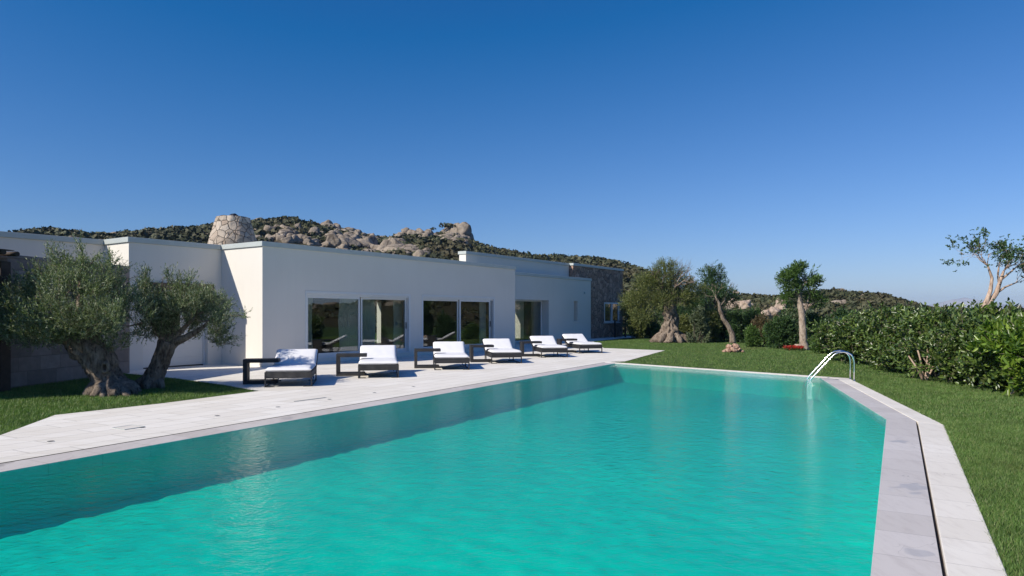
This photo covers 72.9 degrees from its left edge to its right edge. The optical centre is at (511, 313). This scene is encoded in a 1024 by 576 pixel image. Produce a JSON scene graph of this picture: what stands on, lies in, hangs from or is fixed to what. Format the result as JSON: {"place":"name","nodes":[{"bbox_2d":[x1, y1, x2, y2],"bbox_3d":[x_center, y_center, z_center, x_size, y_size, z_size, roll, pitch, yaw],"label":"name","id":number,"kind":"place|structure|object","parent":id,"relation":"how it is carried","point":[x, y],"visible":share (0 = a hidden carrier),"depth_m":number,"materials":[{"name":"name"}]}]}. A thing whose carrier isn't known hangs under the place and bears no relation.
{"place":"outdoors","nodes":[
{"label":"outdoors","id":0,"kind":"place"},
{"bbox_2d":[0,336,663,462],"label":"terrace","id":1,"kind":"structure","parent":0,"point":[75,431],"depth_m":14.40,"materials":[{"name":"stone"}]},
{"bbox_2d":[112,425,144,429],"bbox_3d":[-5.725,1.696,10.351,0.320,0.008,0.320,0,0,29],"label":"skimmer lid","id":2,"kind":"object","parent":1,"relation":"on","point":[126,427],"visible":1,"depth_m":10.32,"materials":[{"name":"paint"}]},
{"bbox_2d":[243,358,280,383],"bbox_3d":[-6.098,1.400,16.914,0.820,0.600,0.420,0,0,-12],"label":"side table","id":3,"kind":"object","parent":1,"relation":"on","point":[246,370],"visible":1,"depth_m":16.73,"materials":[{"name":"grey wicker"}]},
{"bbox_2d":[264,349,317,386],"bbox_3d":[-5.414,1.312,17.160,1.060,0.776,2.203,0,0,-12],"label":"sun lounger","id":4,"kind":"object","parent":1,"relation":"on","point":[297,363],"visible":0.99,"depth_m":16.95,"materials":[{"name":"white fabric"}]},
{"bbox_2d":[336,353,366,375],"bbox_3d":[-4.417,1.400,19.121,0.820,0.600,0.420,0,0,-11],"label":"side table","id":5,"kind":"object","parent":1,"relation":"on","point":[338,372],"visible":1,"depth_m":18.91,"materials":[{"name":"grey wicker"}]},
{"bbox_2d":[358,345,398,377],"bbox_3d":[-3.730,1.312,19.359,1.060,0.776,2.203,0,0,-11],"label":"sun lounger","id":6,"kind":"object","parent":1,"relation":"on","point":[381,357],"visible":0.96,"depth_m":19.22,"materials":[{"name":"white fabric"}]},
{"bbox_2d":[414,348,440,367],"bbox_3d":[-2.659,1.400,21.799,0.820,0.600,0.420,0,0,-8],"label":"side table","id":7,"kind":"object","parent":1,"relation":"on","point":[416,350],"visible":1,"depth_m":21.59,"materials":[{"name":"grey wicker"}]},
{"bbox_2d":[433,341,469,369],"bbox_3d":[-1.960,1.312,21.999,1.060,0.776,2.203,0,0,-8],"label":"sun lounger","id":8,"kind":"object","parent":1,"relation":"on","point":[453,352],"visible":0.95,"depth_m":21.66,"materials":[{"name":"white fabric"}]},
{"bbox_2d":[469,344,493,361],"bbox_3d":[-1.073,1.400,24.473,0.820,0.600,0.420,0,0,-11],"label":"side table","id":9,"kind":"object","parent":1,"relation":"on","point":[471,352],"visible":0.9,"depth_m":24.27,"materials":[{"name":"grey wicker"}]},
{"bbox_2d":[482,339,521,363],"bbox_3d":[-0.385,1.312,24.709,1.060,0.776,2.203,0,0,-11],"label":"sun lounger","id":10,"kind":"object","parent":1,"relation":"on","point":[502,348],"visible":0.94,"depth_m":24.21,"materials":[{"name":"white fabric"}]},
{"bbox_2d":[520,341,541,356],"bbox_3d":[0.752,1.400,27.684,0.820,0.600,0.420,0,0,-11],"label":"side table","id":11,"kind":"object","parent":1,"relation":"on","point":[522,343],"visible":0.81,"depth_m":27.47,"materials":[{"name":"grey wicker"}]},
{"bbox_2d":[529,336,567,357],"bbox_3d":[1.438,1.312,27.924,1.060,0.776,2.203,0,0,-11],"label":"sun lounger","id":12,"kind":"object","parent":1,"relation":"on","point":[548,344],"visible":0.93,"depth_m":27.78,"materials":[{"name":"white fabric"}]},
{"bbox_2d":[557,338,576,352],"bbox_3d":[2.413,1.400,30.461,0.820,0.600,0.420,0,0,-17],"label":"side table","id":13,"kind":"object","parent":1,"relation":"on","point":[559,341],"visible":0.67,"depth_m":30.29,"materials":[{"name":"grey wicker"}]},
{"bbox_2d":[561,334,601,352],"bbox_3d":[3.071,1.312,30.770,1.060,0.776,2.203,0,0,-17],"label":"sun lounger","id":14,"kind":"object","parent":1,"relation":"on","point":[581,342],"visible":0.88,"depth_m":30.23,"materials":[{"name":"white fabric"}]},
{"bbox_2d":[614,320,629,336],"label":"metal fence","id":15,"kind":"object","parent":1,"relation":"on","point":[618,329],"visible":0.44,"depth_m":50.02,"materials":[{"name":"black metal"}]},
{"bbox_2d":[0,364,885,575],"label":"water","id":16,"kind":"structure","parent":0,"point":[629,369],"depth_m":10.43,"materials":[{"name":"teal liquid"}]},
{"bbox_2d":[0,332,1023,575],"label":"lawn","id":17,"kind":"structure","parent":0,"point":[736,358],"depth_m":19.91,"materials":[{"name":"green plant"}]},
{"bbox_2d":[0,249,19,391],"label":"pergola","id":18,"kind":"object","parent":17,"relation":"on","point":[5,351],"visible":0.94,"depth_m":15.13,"materials":[{"name":"brown wood"}]},
{"bbox_2d":[0,255,129,387],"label":"stone wall","id":19,"kind":"structure","parent":17,"relation":"on","point":[42,365],"depth_m":16.94,"materials":[{"name":"grey stone"}]},
{"bbox_2d":[0,231,167,396],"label":"olive tree","id":20,"kind":"object","parent":17,"relation":"on","point":[89,348],"visible":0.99,"depth_m":14.59,"materials":[{"name":"green plant"}]},
{"bbox_2d":[123,262,252,389],"bbox_3d":[-7.728,0.281,16.333,2.690,3.009,2.845,0,0,-33],"label":"olive tree","id":21,"kind":"object","parent":17,"relation":"on","point":[196,309],"visible":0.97,"depth_m":15.92,"materials":[{"name":"green plant"}]},
{"bbox_2d":[0,213,623,369],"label":"villa","id":22,"kind":"object","parent":17,"relation":"on","point":[275,285],"visible":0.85,"depth_m":25.94,"materials":[{"name":"paint"}]},
{"bbox_2d":[143,289,204,368],"bbox_3d":[-10.802,0.470,22.093,0.120,2.460,2.116,0,0,34],"label":"boarded door","id":23,"kind":"structure","parent":22,"relation":"in","point":[191,352],"depth_m":22.39,"materials":[{"name":"white"}]},
{"bbox_2d":[308,298,312,348],"bbox_3d":[-7.092,0.280,24.290,0.070,2.400,0.260,0,0,34],"label":"curtain","id":24,"kind":"object","parent":22,"relation":"hanging from","point":[310,303],"visible":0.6,"depth_m":24.29,"materials":[{"name":"fabric"}]},
{"bbox_2d":[338,299,357,351],"bbox_3d":[-6.075,0.280,25.775,0.100,2.400,1.000,0,0,34],"label":"curtain","id":25,"kind":"object","parent":22,"relation":"hanging from","point":[348,323],"visible":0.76,"depth_m":25.74,"materials":[{"name":"white fabric"}]},
{"bbox_2d":[305,291,410,358],"bbox_3d":[-5.595,0.385,25.580,0.212,2.326,5.176,0,0,34],"label":"sliding door","id":26,"kind":"structure","parent":22,"relation":"in","point":[308,294],"depth_m":25.66,"materials":[{"name":"white metal"}]},
{"bbox_2d":[362,299,375,344],"bbox_3d":[-5.555,0.280,26.570,0.094,2.400,0.850,0,0,34],"label":"curtain","id":27,"kind":"object","parent":22,"relation":"hanging from","point":[368,321],"visible":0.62,"depth_m":26.61,"materials":[{"name":"white fabric"}]},
{"bbox_2d":[392,300,402,347],"bbox_3d":[-4.606,0.280,27.921,0.082,2.400,0.550,0,0,34],"label":"curtain","id":28,"kind":"object","parent":22,"relation":"hanging from","point":[397,325],"visible":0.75,"depth_m":27.90,"materials":[{"name":"fabric"}]},
{"bbox_2d":[422,295,494,348],"bbox_3d":[-2.319,0.385,30.366,0.212,2.326,5.076,0,0,34],"label":"sliding door","id":29,"kind":"structure","parent":22,"relation":"in","point":[491,300],"depth_m":30.58,"materials":[{"name":"glass"}]},
{"bbox_2d":[479,302,485,343],"bbox_3d":[-1.386,0.280,32.624,0.080,2.400,0.500,0,0,34],"label":"curtain","id":30,"kind":"object","parent":22,"relation":"hanging from","point":[482,320],"visible":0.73,"depth_m":32.60,"materials":[{"name":"white fabric"}]},
{"bbox_2d":[515,300,541,342],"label":"patio window","id":31,"kind":"structure","parent":22,"relation":"in","point":[540,301],"depth_m":42.31,"materials":[{"name":"white metal"}]},
{"bbox_2d":[604,302,618,322],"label":"window","id":32,"kind":"structure","parent":22,"relation":"in","point":[611,304],"depth_m":49.90,"materials":[{"name":"white metal"}]},
{"bbox_2d":[619,290,651,338],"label":"bush","id":33,"kind":"object","parent":17,"relation":"on","point":[638,331],"visible":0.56,"depth_m":47.92,"materials":[{"name":"green plant"}]},
{"bbox_2d":[630,315,660,337],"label":"bush","id":34,"kind":"object","parent":17,"relation":"on","point":[654,329],"visible":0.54,"depth_m":48.67,"materials":[{"name":"green plant"}]},
{"bbox_2d":[616,256,709,342],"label":"ancient olive tree","id":35,"kind":"object","parent":17,"relation":"on","point":[669,332],"visible":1,"depth_m":41.01,"materials":[{"name":"green plant"}]},
{"bbox_2d":[653,301,687,328],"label":"bush","id":36,"kind":"object","parent":17,"relation":"on","point":[679,311],"visible":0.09,"depth_m":51.05,"materials":[{"name":"green plant"}]},
{"bbox_2d":[678,314,693,334],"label":"bush","id":37,"kind":"object","parent":17,"relation":"on","point":[684,325],"visible":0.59,"depth_m":46.01,"materials":[{"name":"green plant"}]},
{"bbox_2d":[683,298,708,315],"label":"bush","id":38,"kind":"object","parent":17,"relation":"on","point":[689,311],"visible":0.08,"depth_m":48.41,"materials":[{"name":"green plant"}]},
{"bbox_2d":[685,304,711,342],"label":"bush","id":39,"kind":"object","parent":17,"relation":"on","point":[702,331],"visible":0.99,"depth_m":40.47,"materials":[{"name":"green plant"}]},
{"bbox_2d":[704,306,722,342],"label":"bush","id":40,"kind":"object","parent":17,"relation":"on","point":[714,324],"visible":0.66,"depth_m":41.58,"materials":[{"name":"green plant"}]},
{"bbox_2d":[699,293,728,337],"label":"young tree","id":41,"kind":"object","parent":17,"relation":"on","point":[704,306],"visible":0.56,"depth_m":42.47,"materials":[{"name":"green plant"}]},
{"bbox_2d":[692,259,741,312],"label":"oak tree","id":42,"kind":"object","parent":17,"relation":"on","point":[711,277],"visible":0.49,"depth_m":46.06,"materials":[{"name":"green plant"}]},
{"bbox_2d":[704,282,737,342],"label":"bare trunk tree","id":43,"kind":"object","parent":17,"relation":"on","point":[732,338],"visible":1,"depth_m":40.10,"materials":[{"name":"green plant"}]},
{"bbox_2d":[714,306,729,340],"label":"bush","id":44,"kind":"object","parent":17,"relation":"on","point":[721,336],"visible":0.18,"depth_m":42.49,"materials":[{"name":"green plant"}]},
{"bbox_2d":[730,347,738,352],"bbox_3d":[9.804,1.598,30.662,0.367,0.257,0.413,0,0,-18],"label":"stone","id":45,"kind":"object","parent":17,"relation":"on","point":[733,349],"visible":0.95,"depth_m":30.52,"materials":[{"name":"beige stone"}]},
{"bbox_2d":[732,343,739,348],"bbox_3d":[9.941,1.464,30.820,0.365,0.296,0.387,0,0,28],"label":"stone","id":46,"kind":"object","parent":45,"relation":"on","point":[736,346],"visible":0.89,"depth_m":30.71,"materials":[{"name":"beige stone"}]},
{"bbox_2d":[723,308,754,341],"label":"bush","id":47,"kind":"object","parent":17,"relation":"on","point":[733,318],"visible":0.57,"depth_m":41.82,"materials":[{"name":"green plant"}]},
{"bbox_2d":[740,304,765,341],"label":"bush","id":48,"kind":"object","parent":17,"relation":"on","point":[749,315],"visible":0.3,"depth_m":41.61,"materials":[{"name":"green plant"}]},
{"bbox_2d":[743,324,770,346],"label":"bush","id":49,"kind":"object","parent":17,"relation":"on","point":[753,337],"visible":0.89,"depth_m":35.53,"materials":[{"name":"green plant"}]},
{"bbox_2d":[750,312,780,342],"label":"bush","id":50,"kind":"object","parent":17,"relation":"on","point":[759,322],"visible":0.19,"depth_m":40.10,"materials":[{"name":"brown plant"}]},
{"bbox_2d":[761,307,798,348],"bbox_3d":[13.409,0.769,34.259,1.971,2.177,1.677,0,0,0],"label":"bush","id":51,"kind":"object","parent":17,"relation":"on","point":[781,329],"visible":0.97,"depth_m":33.97,"materials":[{"name":"green plant"}]},
{"bbox_2d":[783,345,803,349],"bbox_3d":[13.110,1.613,32.285,0.905,0.330,0.672,0,0,0],"label":"flower patch","id":52,"kind":"object","parent":17,"relation":"on","point":[793,347],"visible":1,"depth_m":32.12,"materials":[{"name":"red plant"}]},
{"bbox_2d":[784,305,813,341],"bbox_3d":[16.200,0.701,38.767,2.567,2.380,2.052,0,0,0],"label":"bush","id":53,"kind":"object","parent":17,"relation":"on","point":[795,316],"visible":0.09,"depth_m":38.65,"materials":[{"name":"green plant"}]},
{"bbox_2d":[774,259,828,350],"bbox_3d":[13.584,-0.406,32.546,2.682,4.342,1.734,0,0,0],"label":"cork oak","id":54,"kind":"object","parent":17,"relation":"on","point":[789,280],"visible":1,"depth_m":32.41,"materials":[{"name":"green plant"}]},
{"bbox_2d":[605,362,1007,575],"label":"pool coping","id":55,"kind":"object","parent":17,"relation":"on","point":[965,541],"visible":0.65,"depth_m":6.17,"materials":[{"name":"stone"}]},
{"bbox_2d":[802,350,855,401],"bbox_3d":[8.158,1.602,17.880,1.230,1.317,0.640,0,0,16],"label":"pool ladder","id":56,"kind":"object","parent":55,"relation":"attached to","point":[828,360],"visible":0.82,"depth_m":17.75,"materials":[{"name":"metal"}]},
{"bbox_2d":[917,429,943,575],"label":"drain channel","id":57,"kind":"object","parent":55,"relation":"in","point":[932,512],"depth_m":6.22,"materials":[{"name":"metal"}]},
{"bbox_2d":[805,311,829,347],"bbox_3d":[14.747,0.879,33.194,1.905,1.995,1.244,0,0,23],"label":"bush","id":58,"kind":"object","parent":17,"relation":"on","point":[811,317],"visible":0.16,"depth_m":33.04,"materials":[{"name":"green plant"}]},
{"bbox_2d":[808,334,831,353],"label":"bush","id":59,"kind":"object","parent":17,"relation":"on","point":[815,348],"visible":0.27,"depth_m":29.75,"materials":[{"name":"green plant"}]},
{"bbox_2d":[908,350,932,379],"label":"bare shrub","id":60,"kind":"object","parent":17,"relation":"on","point":[926,376],"visible":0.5,"depth_m":17.65,"materials":[{"name":"brown plant"}]},
{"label":"soil bed","id":61,"kind":"structure","parent":17,"relation":"on","visible":0},
{"bbox_2d":[805,309,871,363],"bbox_3d":[12.492,0.815,24.427,3.650,1.969,3.808,0,0,0],"label":"laurel shrub","id":62,"kind":"object","parent":61,"relation":"on","point":[834,334],"visible":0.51,"depth_m":23.84,"materials":[{"name":"green plant"}]},
{"bbox_2d":[820,305,857,339],"bbox_3d":[13.836,0.750,29.193,1.842,2.267,1.424,0,0,0],"label":"bush","id":63,"kind":"object","parent":61,"relation":"on","point":[838,313],"visible":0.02,"depth_m":29.05,"materials":[{"name":"green plant"}]},
{"bbox_2d":[846,300,933,369],"bbox_3d":[12.136,0.666,22.002,3.218,2.231,3.555,0,0,0],"label":"laurel shrub","id":64,"kind":"object","parent":61,"relation":"on","point":[874,322],"visible":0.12,"depth_m":21.83,"materials":[{"name":"green plant"}]},
{"bbox_2d":[862,301,962,375],"bbox_3d":[11.742,0.715,19.660,3.043,2.232,3.580,0,0,0],"label":"laurel shrub","id":65,"kind":"object","parent":61,"relation":"on","point":[899,329],"visible":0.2,"depth_m":19.53,"materials":[{"name":"green plant"}]},
{"bbox_2d":[883,297,1023,382],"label":"laurel shrub","id":66,"kind":"object","parent":61,"relation":"on","point":[932,339],"visible":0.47,"depth_m":17.19,"materials":[{"name":"green plant"}]},
{"bbox_2d":[942,323,1016,392],"bbox_3d":[11.461,1.033,15.841,3.001,1.705,2.601,0,0,0],"label":"laurel shrub","id":67,"kind":"object","parent":61,"relation":"on","point":[984,371],"visible":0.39,"depth_m":15.55,"materials":[{"name":"green plant"}]},
{"bbox_2d":[940,227,1023,308],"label":"strawberry tree","id":68,"kind":"object","parent":61,"relation":"on","point":[1004,251],"visible":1,"depth_m":22.46,"materials":[{"name":"green plant"}]},
{"bbox_2d":[965,306,1023,397],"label":"laurel shrub","id":69,"kind":"object","parent":61,"relation":"on","point":[1002,337],"visible":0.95,"depth_m":14.32,"materials":[{"name":"green plant"}]},
{"bbox_2d":[0,0,1023,305],"label":"sky","id":70,"kind":"structure","parent":0,"point":[850,139],"materials":[{"name":"blue"}]},
{"bbox_2d":[274,223,859,326],"bbox_3d":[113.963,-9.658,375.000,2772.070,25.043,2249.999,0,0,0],"label":"hills","id":71,"kind":"structure","parent":0,"point":[455,257],"depth_m":116.47,"materials":[{"name":"soil"}]},
{"bbox_2d":[69,217,470,256],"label":"hill boulders","id":72,"kind":"object","parent":71,"relation":"on","point":[334,238],"visible":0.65,"depth_m":125.14,"materials":[{"name":"stone"}]},
{"bbox_2d":[8,216,681,332],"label":"hill scrub","id":73,"kind":"object","parent":71,"relation":"on","point":[196,234],"visible":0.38,"depth_m":130.96,"materials":[{"name":"green plant"}]},
{"bbox_2d":[398,227,424,234],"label":"rock outcrop","id":74,"kind":"object","parent":71,"relation":"on","point":[411,231],"visible":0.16,"depth_m":175.03,"materials":[{"name":"stone"}]},
{"bbox_2d":[430,222,455,232],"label":"crag scrub","id":75,"kind":"object","parent":71,"relation":"on","point":[447,225],"visible":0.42,"depth_m":175.32,"materials":[{"name":"green plant"}]},
{"bbox_2d":[441,222,473,239],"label":"rock crag","id":76,"kind":"structure","parent":71,"relation":"on","point":[462,228],"depth_m":174.40,"materials":[{"name":"stone"}]},
{"bbox_2d":[727,299,739,308],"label":"boulder","id":77,"kind":"object","parent":71,"relation":"on","point":[736,306],"visible":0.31,"depth_m":57.68,"materials":[{"name":"stone"}]},
{"bbox_2d":[738,300,750,309],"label":"boulder","id":78,"kind":"object","parent":71,"relation":"on","point":[744,304],"visible":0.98,"depth_m":56.64,"materials":[{"name":"stone"}]},
{"bbox_2d":[761,310,772,318],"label":"boulder","id":79,"kind":"object","parent":71,"relation":"on","point":[769,314],"visible":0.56,"depth_m":49.75,"materials":[{"name":"stone"}]},
{"bbox_2d":[767,306,780,314],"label":"boulder","id":80,"kind":"object","parent":71,"relation":"on","point":[773,310],"visible":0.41,"depth_m":51.58,"materials":[{"name":"stone"}]},
{"bbox_2d":[774,297,785,312],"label":"boulder","id":81,"kind":"object","parent":71,"relation":"on","point":[779,306],"visible":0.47,"depth_m":54.68,"materials":[{"name":"stone"}]},
{"bbox_2d":[803,303,815,311],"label":"boulder","id":82,"kind":"object","parent":71,"relation":"on","point":[812,307],"visible":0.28,"depth_m":49.71,"materials":[{"name":"stone"}]},
{"bbox_2d":[726,288,965,309],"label":"slope boulders","id":83,"kind":"object","parent":71,"relation":"on","point":[842,302],"visible":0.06,"depth_m":81.84,"materials":[{"name":"stone"}]},
{"bbox_2d":[677,287,1023,325],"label":"garden scrub","id":84,"kind":"object","parent":71,"relation":"on","point":[764,301],"visible":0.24,"depth_m":85.24,"materials":[{"name":"green plant"}]},
{"bbox_2d":[930,298,1023,308],"bbox_3d":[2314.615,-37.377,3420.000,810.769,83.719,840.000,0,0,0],"label":"mountain","id":85,"kind":"structure","parent":0,"point":[960,300],"depth_m":3355.32,"materials":[{"name":"grey stone"}]},
{"bbox_3d":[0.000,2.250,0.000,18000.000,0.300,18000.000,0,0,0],"label":"ground","id":86,"kind":"structure","parent":0,"visible":0},
{"bbox_2d":[0,368,884,575],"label":"pool basin","id":87,"kind":"object","parent":86,"relation":"in","point":[484,539],"visible":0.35,"depth_m":8.24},
{"bbox_2d":[0,363,942,575],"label":"pool edge","id":88,"kind":"object","parent":87,"relation":"on","point":[905,542],"visible":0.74,"depth_m":8.29,"materials":[{"name":"grey stone"}]}
]}

